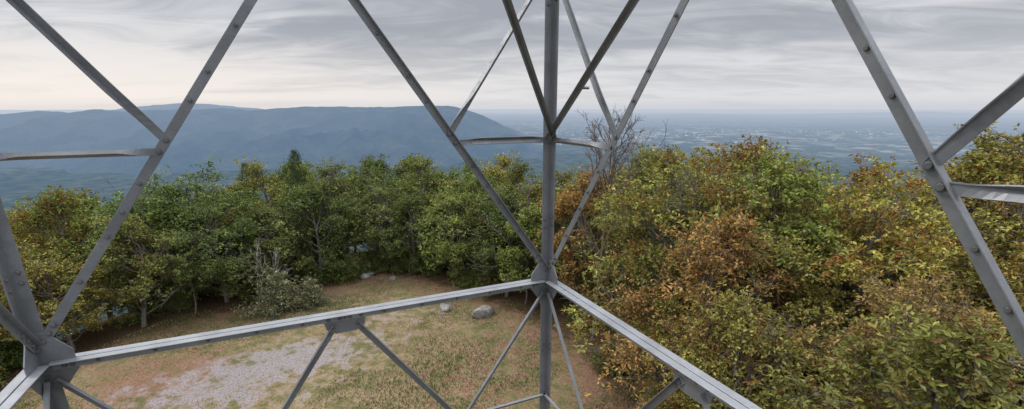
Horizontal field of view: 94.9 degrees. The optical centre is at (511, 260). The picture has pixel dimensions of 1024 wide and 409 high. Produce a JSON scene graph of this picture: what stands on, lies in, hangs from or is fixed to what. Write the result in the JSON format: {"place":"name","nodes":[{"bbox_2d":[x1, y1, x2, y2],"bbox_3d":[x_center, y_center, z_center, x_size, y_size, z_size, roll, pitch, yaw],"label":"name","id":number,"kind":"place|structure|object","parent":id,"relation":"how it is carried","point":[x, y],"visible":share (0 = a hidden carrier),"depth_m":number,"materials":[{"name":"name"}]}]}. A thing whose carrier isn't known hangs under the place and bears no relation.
{"place":"outdoors","nodes":[
{"label":"outdoors","id":0,"kind":"place"},
{"bbox_2d":[110,103,264,111],"bbox_3d":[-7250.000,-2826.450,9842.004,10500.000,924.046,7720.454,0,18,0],"label":"mountain ridge","id":1,"kind":"structure","parent":0,"point":[175,106],"depth_m":9560.33,"materials":[{"name":"blue"}]},
{"bbox_2d":[0,106,542,178],"bbox_3d":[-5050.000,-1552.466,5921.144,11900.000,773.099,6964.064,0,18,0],"label":"mountain ridge","id":2,"kind":"structure","parent":0,"point":[275,136],"depth_m":4792.26,"materials":[{"name":"blue"}]},
{"bbox_2d":[1,269,637,408],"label":"dry grass","id":3,"kind":"structure","parent":0,"point":[344,380],"depth_m":28.35,"materials":[{"name":"brown plant"}]},
{"bbox_2d":[0,109,1023,408],"bbox_3d":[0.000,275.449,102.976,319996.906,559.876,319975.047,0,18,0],"label":"ground","id":4,"kind":"structure","parent":0,"point":[268,357],"depth_m":31.33,"materials":[{"name":"brown soil"}]},
{"bbox_2d":[0,335,22,379],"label":"shrub","id":5,"kind":"object","parent":4,"relation":"on","point":[2,363],"visible":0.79,"depth_m":27.35,"materials":[{"name":"green plant"}]},
{"bbox_2d":[0,330,23,372],"bbox_3d":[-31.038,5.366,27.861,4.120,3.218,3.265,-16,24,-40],"label":"shrub","id":6,"kind":"object","parent":4,"relation":"on","point":[13,349],"visible":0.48,"depth_m":28.16,"materials":[{"name":"green plant"}]},
{"bbox_2d":[0,237,56,346],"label":"oak tree","id":7,"kind":"object","parent":4,"relation":"on","point":[25,267],"visible":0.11,"depth_m":29.45,"materials":[{"name":"green plant"}]},
{"bbox_2d":[0,209,80,326],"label":"oak tree","id":8,"kind":"object","parent":4,"relation":"on","point":[13,227],"visible":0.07,"depth_m":33.22,"materials":[{"name":"green plant"}]},
{"bbox_2d":[5,205,84,337],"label":"oak tree","id":9,"kind":"object","parent":4,"relation":"on","point":[18,221],"visible":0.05,"depth_m":37.64,"materials":[{"name":"green plant"}]},
{"bbox_2d":[0,238,128,349],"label":"oak tree","id":10,"kind":"object","parent":4,"relation":"on","point":[45,270],"visible":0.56,"depth_m":28.81,"materials":[{"name":"green plant"}]},
{"bbox_2d":[8,185,133,328],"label":"oak tree","id":11,"kind":"object","parent":4,"relation":"on","point":[61,204],"visible":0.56,"depth_m":30.94,"materials":[{"name":"green plant"}]},
{"bbox_2d":[27,188,137,319],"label":"oak tree","id":12,"kind":"object","parent":4,"relation":"on","point":[85,196],"visible":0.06,"depth_m":39.75,"materials":[{"name":"green plant"}]},
{"bbox_2d":[51,211,198,326],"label":"oak tree","id":13,"kind":"object","parent":4,"relation":"on","point":[137,291],"visible":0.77,"depth_m":30.39,"materials":[{"name":"green plant"}]},
{"bbox_2d":[108,273,168,329],"bbox_3d":[-26.516,2.525,33.402,3.794,4.032,4.786,-15,23,-38],"label":"shrub","id":14,"kind":"object","parent":4,"relation":"on","point":[136,308],"visible":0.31,"depth_m":33.26,"materials":[{"name":"green plant"}]},
{"bbox_2d":[71,167,227,307],"bbox_3d":[-26.699,-1.476,34.952,9.061,10.968,10.166,19,28,40],"label":"oak tree","id":15,"kind":"object","parent":4,"relation":"on","point":[139,208],"visible":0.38,"depth_m":33.27,"materials":[{"name":"green plant"}]},
{"bbox_2d":[150,289,201,316],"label":"shrub","id":16,"kind":"object","parent":4,"relation":"on","point":[178,304],"visible":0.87,"depth_m":33.86,"materials":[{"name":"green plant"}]},
{"bbox_2d":[145,248,213,302],"bbox_3d":[-25.921,1.116,36.079,4.082,5.110,5.150,1,18,3],"label":"shrub","id":17,"kind":"object","parent":4,"relation":"on","point":[170,284],"visible":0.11,"depth_m":35.17,"materials":[{"name":"green plant"}]},
{"bbox_2d":[140,233,234,314],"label":"dead tree","id":18,"kind":"object","parent":4,"relation":"on","point":[185,269],"visible":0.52,"depth_m":32.33,"materials":[{"name":"grey plant"}]},
{"bbox_2d":[163,273,229,296],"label":"shrub","id":19,"kind":"object","parent":4,"relation":"on","point":[204,293],"visible":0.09,"depth_m":36.83,"materials":[{"name":"green plant"}]},
{"bbox_2d":[126,154,280,291],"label":"oak tree","id":20,"kind":"object","parent":4,"relation":"on","point":[162,212],"visible":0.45,"depth_m":35.09,"materials":[{"name":"green plant"}]},
{"bbox_2d":[180,181,253,256],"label":"oak tree","id":21,"kind":"object","parent":4,"relation":"on","point":[222,222],"visible":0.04,"depth_m":39.50,"materials":[{"name":"green plant"}]},
{"bbox_2d":[160,189,283,302],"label":"oak tree","id":22,"kind":"object","parent":4,"relation":"on","point":[216,266],"visible":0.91,"depth_m":32.62,"materials":[{"name":"green plant"}]},
{"bbox_2d":[208,269,248,300],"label":"shrub","id":23,"kind":"object","parent":4,"relation":"on","point":[220,292],"visible":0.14,"depth_m":36.18,"materials":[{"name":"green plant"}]},
{"bbox_2d":[216,249,269,299],"bbox_3d":[-20.557,1.158,36.348,3.319,3.971,4.187,16,24,40],"label":"shrub","id":24,"kind":"object","parent":4,"relation":"on","point":[244,287],"visible":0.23,"depth_m":36.01,"materials":[{"name":"green plant"}]},
{"bbox_2d":[235,161,265,254],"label":"pine tree","id":25,"kind":"object","parent":4,"relation":"on","point":[241,173],"visible":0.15,"depth_m":44.53,"materials":[{"name":"green plant"}]},
{"bbox_2d":[222,240,291,307],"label":"dead tree","id":26,"kind":"object","parent":4,"relation":"on","point":[261,267],"visible":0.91,"depth_m":32.65,"materials":[{"name":"grey plant"}]},
{"bbox_2d":[240,259,278,304],"bbox_3d":[-19.080,1.505,35.773,2.881,3.578,3.635,-6,19,-19],"label":"shrub","id":27,"kind":"object","parent":4,"relation":"on","point":[255,283],"visible":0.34,"depth_m":35.48,"materials":[{"name":"green plant"}]},
{"bbox_2d":[222,156,306,266],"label":"oak tree","id":28,"kind":"object","parent":4,"relation":"on","point":[265,182],"visible":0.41,"depth_m":39.76,"materials":[{"name":"green plant"}]},
{"bbox_2d":[230,261,308,319],"bbox_3d":[-16.764,2.178,32.886,3.763,4.139,4.747,10,21,29],"label":"shrub","id":29,"kind":"object","parent":4,"relation":"on","point":[278,291],"visible":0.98,"depth_m":32.74,"materials":[{"name":"green plant"}]},
{"bbox_2d":[225,203,315,289],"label":"oak tree","id":30,"kind":"object","parent":4,"relation":"on","point":[270,244],"visible":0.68,"depth_m":35.87,"materials":[{"name":"green plant"}]},
{"bbox_2d":[251,159,322,212],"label":"oak tree","id":31,"kind":"object","parent":4,"relation":"on","point":[284,169],"visible":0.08,"depth_m":51.87,"materials":[{"name":"green plant"}]},
{"bbox_2d":[279,250,315,284],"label":"shrub","id":32,"kind":"object","parent":4,"relation":"on","point":[296,272],"visible":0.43,"depth_m":39.38,"materials":[{"name":"green plant"}]},
{"bbox_2d":[279,240,317,284],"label":"shrub","id":33,"kind":"object","parent":4,"relation":"on","point":[305,269],"visible":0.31,"depth_m":39.62,"materials":[{"name":"green plant"}]},
{"bbox_2d":[282,148,318,254],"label":"pine tree","id":34,"kind":"object","parent":4,"relation":"on","point":[295,177],"visible":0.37,"depth_m":42.45,"materials":[{"name":"green plant"}]},
{"bbox_2d":[269,161,340,232],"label":"oak tree","id":35,"kind":"object","parent":4,"relation":"on","point":[305,174],"visible":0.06,"depth_m":48.74,"materials":[{"name":"green plant"}]},
{"bbox_2d":[288,272,330,311],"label":"shrub","id":36,"kind":"object","parent":4,"relation":"on","point":[313,295],"visible":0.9,"depth_m":34.15,"materials":[{"name":"green plant"}]},
{"bbox_2d":[271,182,359,276],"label":"oak tree","id":37,"kind":"object","parent":4,"relation":"on","point":[304,202],"visible":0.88,"depth_m":38.64,"materials":[{"name":"green plant"}]},
{"bbox_2d":[301,263,336,285],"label":"shrub","id":38,"kind":"object","parent":4,"relation":"on","point":[321,279],"visible":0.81,"depth_m":39.16,"materials":[{"name":"green plant"}]},
{"bbox_2d":[308,214,330,256],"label":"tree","id":39,"kind":"object","parent":4,"relation":"on","point":[313,240],"visible":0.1,"depth_m":45.52,"materials":[{"name":"green plant"}]},
{"bbox_2d":[284,157,372,253],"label":"oak tree","id":40,"kind":"object","parent":4,"relation":"on","point":[332,186],"visible":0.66,"depth_m":41.48,"materials":[{"name":"green plant"}]},
{"bbox_2d":[310,243,346,276],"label":"shrub","id":41,"kind":"object","parent":4,"relation":"on","point":[316,261],"visible":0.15,"depth_m":41.00,"materials":[{"name":"green plant"}]},
{"bbox_2d":[306,171,369,250],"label":"oak tree","id":42,"kind":"object","parent":4,"relation":"on","point":[346,239],"visible":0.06,"depth_m":47.48,"materials":[{"name":"green plant"}]},
{"bbox_2d":[327,253,368,284],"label":"shrub","id":43,"kind":"object","parent":4,"relation":"on","point":[347,272],"visible":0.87,"depth_m":39.84,"materials":[{"name":"green plant"}]},
{"bbox_2d":[336,250,371,280],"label":"shrub","id":44,"kind":"object","parent":4,"relation":"on","point":[354,263],"visible":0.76,"depth_m":40.28,"materials":[{"name":"green plant"}]},
{"bbox_2d":[351,242,391,273],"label":"shrub","id":45,"kind":"object","parent":4,"relation":"on","point":[373,259],"visible":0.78,"depth_m":42.46,"materials":[{"name":"green plant"}]},
{"bbox_2d":[339,154,410,249],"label":"oak tree","id":46,"kind":"object","parent":4,"relation":"on","point":[362,168],"visible":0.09,"depth_m":49.60,"materials":[{"name":"green plant"}]},
{"bbox_2d":[343,153,415,251],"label":"oak tree","id":47,"kind":"object","parent":4,"relation":"on","point":[375,166],"visible":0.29,"depth_m":45.75,"materials":[{"name":"green plant"}]},
{"bbox_2d":[347,176,426,264],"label":"oak tree","id":48,"kind":"object","parent":4,"relation":"on","point":[381,195],"visible":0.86,"depth_m":40.70,"materials":[{"name":"green plant"}]},
{"bbox_2d":[373,239,417,275],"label":"shrub","id":49,"kind":"object","parent":4,"relation":"on","point":[398,263],"visible":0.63,"depth_m":41.49,"materials":[{"name":"green plant"}]},
{"bbox_2d":[380,192,442,269],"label":"oak tree","id":50,"kind":"object","parent":4,"relation":"on","point":[414,206],"visible":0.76,"depth_m":40.42,"materials":[{"name":"green plant"}]},
{"bbox_2d":[379,153,449,248],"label":"oak tree","id":51,"kind":"object","parent":4,"relation":"on","point":[416,182],"visible":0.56,"depth_m":43.82,"materials":[{"name":"green plant"}]},
{"bbox_2d":[390,153,440,240],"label":"oak tree","id":52,"kind":"object","parent":4,"relation":"on","point":[398,172],"visible":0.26,"depth_m":53.30,"materials":[{"name":"green plant"}]},
{"bbox_2d":[407,239,435,271],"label":"shrub","id":53,"kind":"object","parent":4,"relation":"on","point":[417,250],"visible":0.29,"depth_m":42.01,"materials":[{"name":"green plant"}]},
{"bbox_2d":[405,250,444,276],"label":"shrub","id":54,"kind":"object","parent":4,"relation":"on","point":[415,269],"visible":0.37,"depth_m":41.51,"materials":[{"name":"green plant"}]},
{"bbox_2d":[422,252,446,275],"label":"shrub","id":55,"kind":"object","parent":4,"relation":"on","point":[439,268],"visible":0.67,"depth_m":41.21,"materials":[{"name":"green plant"}]},
{"bbox_2d":[414,173,474,246],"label":"oak tree","id":56,"kind":"object","parent":4,"relation":"on","point":[456,184],"visible":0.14,"depth_m":42.04,"materials":[{"name":"green plant"}]},
{"bbox_2d":[416,182,497,278],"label":"oak tree","id":57,"kind":"object","parent":4,"relation":"on","point":[456,256],"visible":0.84,"depth_m":36.98,"materials":[{"name":"green plant"}]},
{"bbox_2d":[447,257,479,284],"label":"shrub","id":58,"kind":"object","parent":4,"relation":"on","point":[455,276],"visible":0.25,"depth_m":40.08,"materials":[{"name":"green plant"}]},
{"bbox_2d":[442,157,486,217],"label":"oak tree","id":59,"kind":"object","parent":4,"relation":"on","point":[453,172],"visible":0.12,"depth_m":48.14,"materials":[{"name":"green plant"}]},
{"bbox_2d":[452,261,494,289],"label":"shrub","id":60,"kind":"object","parent":4,"relation":"on","point":[466,279],"visible":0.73,"depth_m":38.09,"materials":[{"name":"green plant"}]},
{"bbox_2d":[471,305,493,318],"bbox_3d":[-2.058,3.656,33.212,1.276,1.094,1.730,55,57,68],"label":"boulder","id":61,"kind":"object","parent":4,"relation":"on","point":[484,311],"visible":0.81,"depth_m":32.65,"materials":[{"name":"grey stone"}]},
{"bbox_2d":[443,161,526,248],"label":"oak tree","id":62,"kind":"object","parent":4,"relation":"on","point":[475,184],"visible":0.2,"depth_m":40.44,"materials":[{"name":"green plant"}]},
{"bbox_2d":[445,183,527,268],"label":"oak tree","id":63,"kind":"object","parent":4,"relation":"on","point":[464,226],"visible":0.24,"depth_m":37.03,"materials":[{"name":"green plant"}]},
{"bbox_2d":[468,264,518,298],"bbox_3d":[-1.784,1.532,37.274,3.600,2.947,4.050,12,21,32],"label":"shrub","id":64,"kind":"object","parent":4,"relation":"on","point":[487,280],"visible":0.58,"depth_m":37.33,"materials":[{"name":"green plant"}]},
{"bbox_2d":[470,160,525,196],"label":"oak tree","id":65,"kind":"object","parent":4,"relation":"on","point":[495,169],"visible":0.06,"depth_m":44.19,"materials":[{"name":"green plant"}]},
{"bbox_2d":[473,150,531,205],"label":"oak tree","id":66,"kind":"object","parent":4,"relation":"on","point":[503,160],"visible":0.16,"depth_m":48.55,"materials":[{"name":"green plant"}]},
{"bbox_2d":[465,184,541,296],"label":"oak tree","id":67,"kind":"object","parent":4,"relation":"on","point":[498,217],"visible":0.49,"depth_m":35.05,"materials":[{"name":"green plant"}]},
{"bbox_2d":[0,0,1023,408],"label":"steel lookout tower","id":68,"kind":"structure","parent":4,"relation":"on","point":[52,364],"depth_m":3.83,"materials":[{"name":"grey metal"}]},
{"bbox_2d":[466,198,585,304],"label":"dead tree","id":69,"kind":"object","parent":4,"relation":"on","point":[513,251],"visible":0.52,"depth_m":33.78,"materials":[{"name":"plant"}]},
{"bbox_2d":[498,156,558,243],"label":"oak tree","id":70,"kind":"object","parent":4,"relation":"on","point":[514,178],"visible":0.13,"depth_m":41.28,"materials":[{"name":"green plant"}]},
{"bbox_2d":[488,175,573,268],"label":"oak tree","id":71,"kind":"object","parent":4,"relation":"on","point":[533,189],"visible":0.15,"depth_m":37.30,"materials":[{"name":"green plant"}]},
{"bbox_2d":[490,202,591,305],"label":"oak tree","id":72,"kind":"object","parent":4,"relation":"on","point":[534,216],"visible":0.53,"depth_m":33.19,"materials":[{"name":"green plant"}]},
{"bbox_2d":[525,165,592,251],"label":"oak tree","id":73,"kind":"object","parent":4,"relation":"on","point":[561,177],"visible":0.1,"depth_m":40.22,"materials":[{"name":"green plant"}]},
{"bbox_2d":[540,156,617,279],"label":"oak tree","id":74,"kind":"object","parent":4,"relation":"on","point":[571,217],"visible":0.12,"depth_m":35.73,"materials":[{"name":"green plant"}]},
{"bbox_2d":[566,292,595,327],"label":"shrub","id":75,"kind":"object","parent":4,"relation":"on","point":[576,308],"visible":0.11,"depth_m":31.88,"materials":[{"name":"green plant"}]},
{"bbox_2d":[532,164,632,299],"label":"oak tree","id":76,"kind":"object","parent":4,"relation":"on","point":[568,200],"visible":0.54,"depth_m":31.29,"materials":[{"name":"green plant"}]},
{"bbox_2d":[562,267,619,326],"bbox_3d":[6.022,2.427,32.338,4.358,4.051,3.454,-9,20,-25],"label":"shrub","id":77,"kind":"object","parent":4,"relation":"on","point":[594,291],"visible":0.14,"depth_m":32.09,"materials":[{"name":"green plant"}]},
{"bbox_2d":[581,331,648,381],"bbox_3d":[6.002,5.138,26.229,3.558,2.849,4.003,-5,19,-16],"label":"shrub","id":78,"kind":"object","parent":4,"relation":"on","point":[598,356],"visible":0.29,"depth_m":26.04,"materials":[{"name":"green plant"}]},
{"bbox_2d":[575,106,667,341],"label":"bare tree","id":79,"kind":"object","parent":4,"relation":"on","point":[609,177],"visible":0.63,"depth_m":25.76,"materials":[{"name":"grey plant"}]},
{"bbox_2d":[560,210,717,375],"bbox_3d":[5.760,1.871,23.771,6.515,10.060,10.540,3,22,-20],"label":"dead tree","id":80,"kind":"object","parent":4,"relation":"on","point":[583,229],"visible":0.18,"depth_m":24.75,"materials":[{"name":"grey wood"}]},
{"bbox_2d":[593,144,686,253],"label":"oak tree","id":81,"kind":"object","parent":4,"relation":"on","point":[637,165],"visible":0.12,"depth_m":34.61,"materials":[{"name":"green plant"}]},
{"bbox_2d":[585,261,713,392],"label":"dead tree","id":82,"kind":"object","parent":4,"relation":"on","point":[608,295],"visible":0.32,"depth_m":21.32,"materials":[{"name":"grey wood"}]},
{"bbox_2d":[590,145,726,318],"bbox_3d":[8.717,-0.515,28.257,8.564,12.911,7.840,10,21,28],"label":"oak tree","id":83,"kind":"object","parent":4,"relation":"on","point":[673,160],"visible":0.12,"depth_m":26.53,"materials":[{"name":"green plant"}]},
{"bbox_2d":[581,152,794,329],"bbox_3d":[9.883,0.425,25.749,12.732,12.531,9.322,-15,23,-39],"label":"oak tree","id":84,"kind":"object","parent":4,"relation":"on","point":[620,236],"visible":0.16,"depth_m":23.83,"materials":[{"name":"green plant"}]},
{"bbox_2d":[650,149,726,241],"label":"oak tree","id":85,"kind":"object","parent":4,"relation":"on","point":[708,150],"visible":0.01,"depth_m":31.35,"materials":[{"name":"green plant"}]},
{"bbox_2d":[584,203,817,408],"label":"oak tree","id":86,"kind":"object","parent":4,"relation":"on","point":[732,227],"visible":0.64,"depth_m":16.27,"materials":[{"name":"orange plant"}]},
{"bbox_2d":[554,143,854,403],"bbox_3d":[8.004,1.412,21.544,13.241,13.304,9.988,-7,19,-20],"label":"oak tree","id":87,"kind":"object","parent":4,"relation":"on","point":[631,206],"visible":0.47,"depth_m":20.57,"materials":[{"name":"green plant"}]},
{"bbox_2d":[637,177,783,312],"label":"dead tree","id":88,"kind":"object","parent":4,"relation":"on","point":[682,230],"visible":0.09,"depth_m":22.11,"materials":[{"name":"plant"}]},
{"bbox_2d":[507,122,953,144],"bbox_3d":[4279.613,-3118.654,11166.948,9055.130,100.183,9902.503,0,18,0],"label":"distant town","id":89,"kind":"object","parent":4,"relation":"on","point":[711,134],"visible":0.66,"depth_m":9111.49},
{"bbox_2d":[633,270,843,408],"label":"oak tree","id":90,"kind":"object","parent":4,"relation":"on","point":[751,339],"visible":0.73,"depth_m":14.05,"materials":[{"name":"green plant"}]},
{"bbox_2d":[677,135,827,232],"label":"oak tree","id":91,"kind":"object","parent":4,"relation":"on","point":[739,154],"visible":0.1,"depth_m":26.85,"materials":[{"name":"green plant"}]},
{"bbox_2d":[644,133,871,387],"bbox_3d":[10.581,1.140,21.687,9.510,13.660,8.672,-4,20,-15],"label":"oak tree","id":92,"kind":"object","parent":4,"relation":"on","point":[797,185],"visible":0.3,"depth_m":18.86,"materials":[{"name":"green plant"}]},
{"bbox_2d":[670,232,865,408],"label":"oak tree","id":93,"kind":"object","parent":4,"relation":"on","point":[806,298],"visible":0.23,"depth_m":17.21,"materials":[{"name":"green plant"}]},
{"bbox_2d":[668,157,881,326],"bbox_3d":[13.917,0.844,24.639,12.339,12.404,9.357,7,19,21],"label":"oak tree","id":94,"kind":"object","parent":4,"relation":"on","point":[822,202],"visible":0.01,"depth_m":21.74,"materials":[{"name":"green plant"}]},
{"bbox_2d":[792,152,933,293],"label":"oak tree","id":95,"kind":"object","parent":4,"relation":"on","point":[866,171],"visible":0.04,"depth_m":28.66,"materials":[{"name":"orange plant"}]},
{"bbox_2d":[718,302,1023,408],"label":"oak tree","id":96,"kind":"object","parent":4,"relation":"on","point":[938,349],"visible":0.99,"depth_m":9.68,"materials":[{"name":"green plant"}]},
{"bbox_2d":[723,163,1021,400],"bbox_3d":[14.326,2.456,19.449,10.588,12.845,11.322,-2,16,3],"label":"oak tree","id":97,"kind":"object","parent":4,"relation":"on","point":[872,244],"visible":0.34,"depth_m":16.97,"materials":[{"name":"green plant"}]},
{"bbox_2d":[813,178,943,323],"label":"oak tree","id":98,"kind":"object","parent":4,"relation":"on","point":[889,196],"visible":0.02,"depth_m":24.51,"materials":[{"name":"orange plant"}]},
{"bbox_2d":[751,260,1023,408],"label":"oak tree","id":99,"kind":"object","parent":4,"relation":"on","point":[889,300],"visible":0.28,"depth_m":12.68,"materials":[{"name":"green plant"}]},
{"bbox_2d":[799,169,1023,378],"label":"oak tree","id":100,"kind":"object","parent":4,"relation":"on","point":[993,239],"visible":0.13,"depth_m":18.53,"materials":[{"name":"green plant"}]},
{"bbox_2d":[812,300,1010,408],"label":"oak tree","id":101,"kind":"object","parent":4,"relation":"on","point":[981,402],"visible":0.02,"depth_m":14.38,"materials":[{"name":"green plant"}]},
{"bbox_2d":[867,134,1023,311],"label":"oak tree","id":102,"kind":"object","parent":4,"relation":"on","point":[999,167],"visible":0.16,"depth_m":22.60,"materials":[{"name":"green plant"}]},
{"bbox_2d":[904,121,1023,290],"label":"oak tree","id":103,"kind":"object","parent":4,"relation":"on","point":[985,143],"visible":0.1,"depth_m":26.61,"materials":[{"name":"green plant"}]},
{"bbox_2d":[908,241,1023,408],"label":"oak tree","id":104,"kind":"object","parent":4,"relation":"on","point":[1015,280],"visible":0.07,"depth_m":15.26,"materials":[{"name":"green plant"}]},
{"bbox_2d":[924,172,1023,390],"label":"oak tree","id":105,"kind":"object","parent":4,"relation":"on","point":[1019,210],"visible":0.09,"depth_m":19.50,"materials":[{"name":"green plant"}]},
{"bbox_2d":[982,226,1022,394],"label":"oak tree","id":106,"kind":"object","parent":4,"relation":"on","point":[1003,253],"visible":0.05,"depth_m":22.05,"materials":[{"name":"green plant"}]},
{"bbox_2d":[0,0,1023,109],"label":"sky","id":107,"kind":"structure","parent":0,"point":[719,54],"materials":[{"name":"grey"}]},
{"bbox_2d":[557,112,1023,117],"bbox_3d":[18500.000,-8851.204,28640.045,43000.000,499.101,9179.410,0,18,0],"label":"hills","id":108,"kind":"structure","parent":0,"point":[917,114],"depth_m":27774.10,"materials":[{"name":"blue"}]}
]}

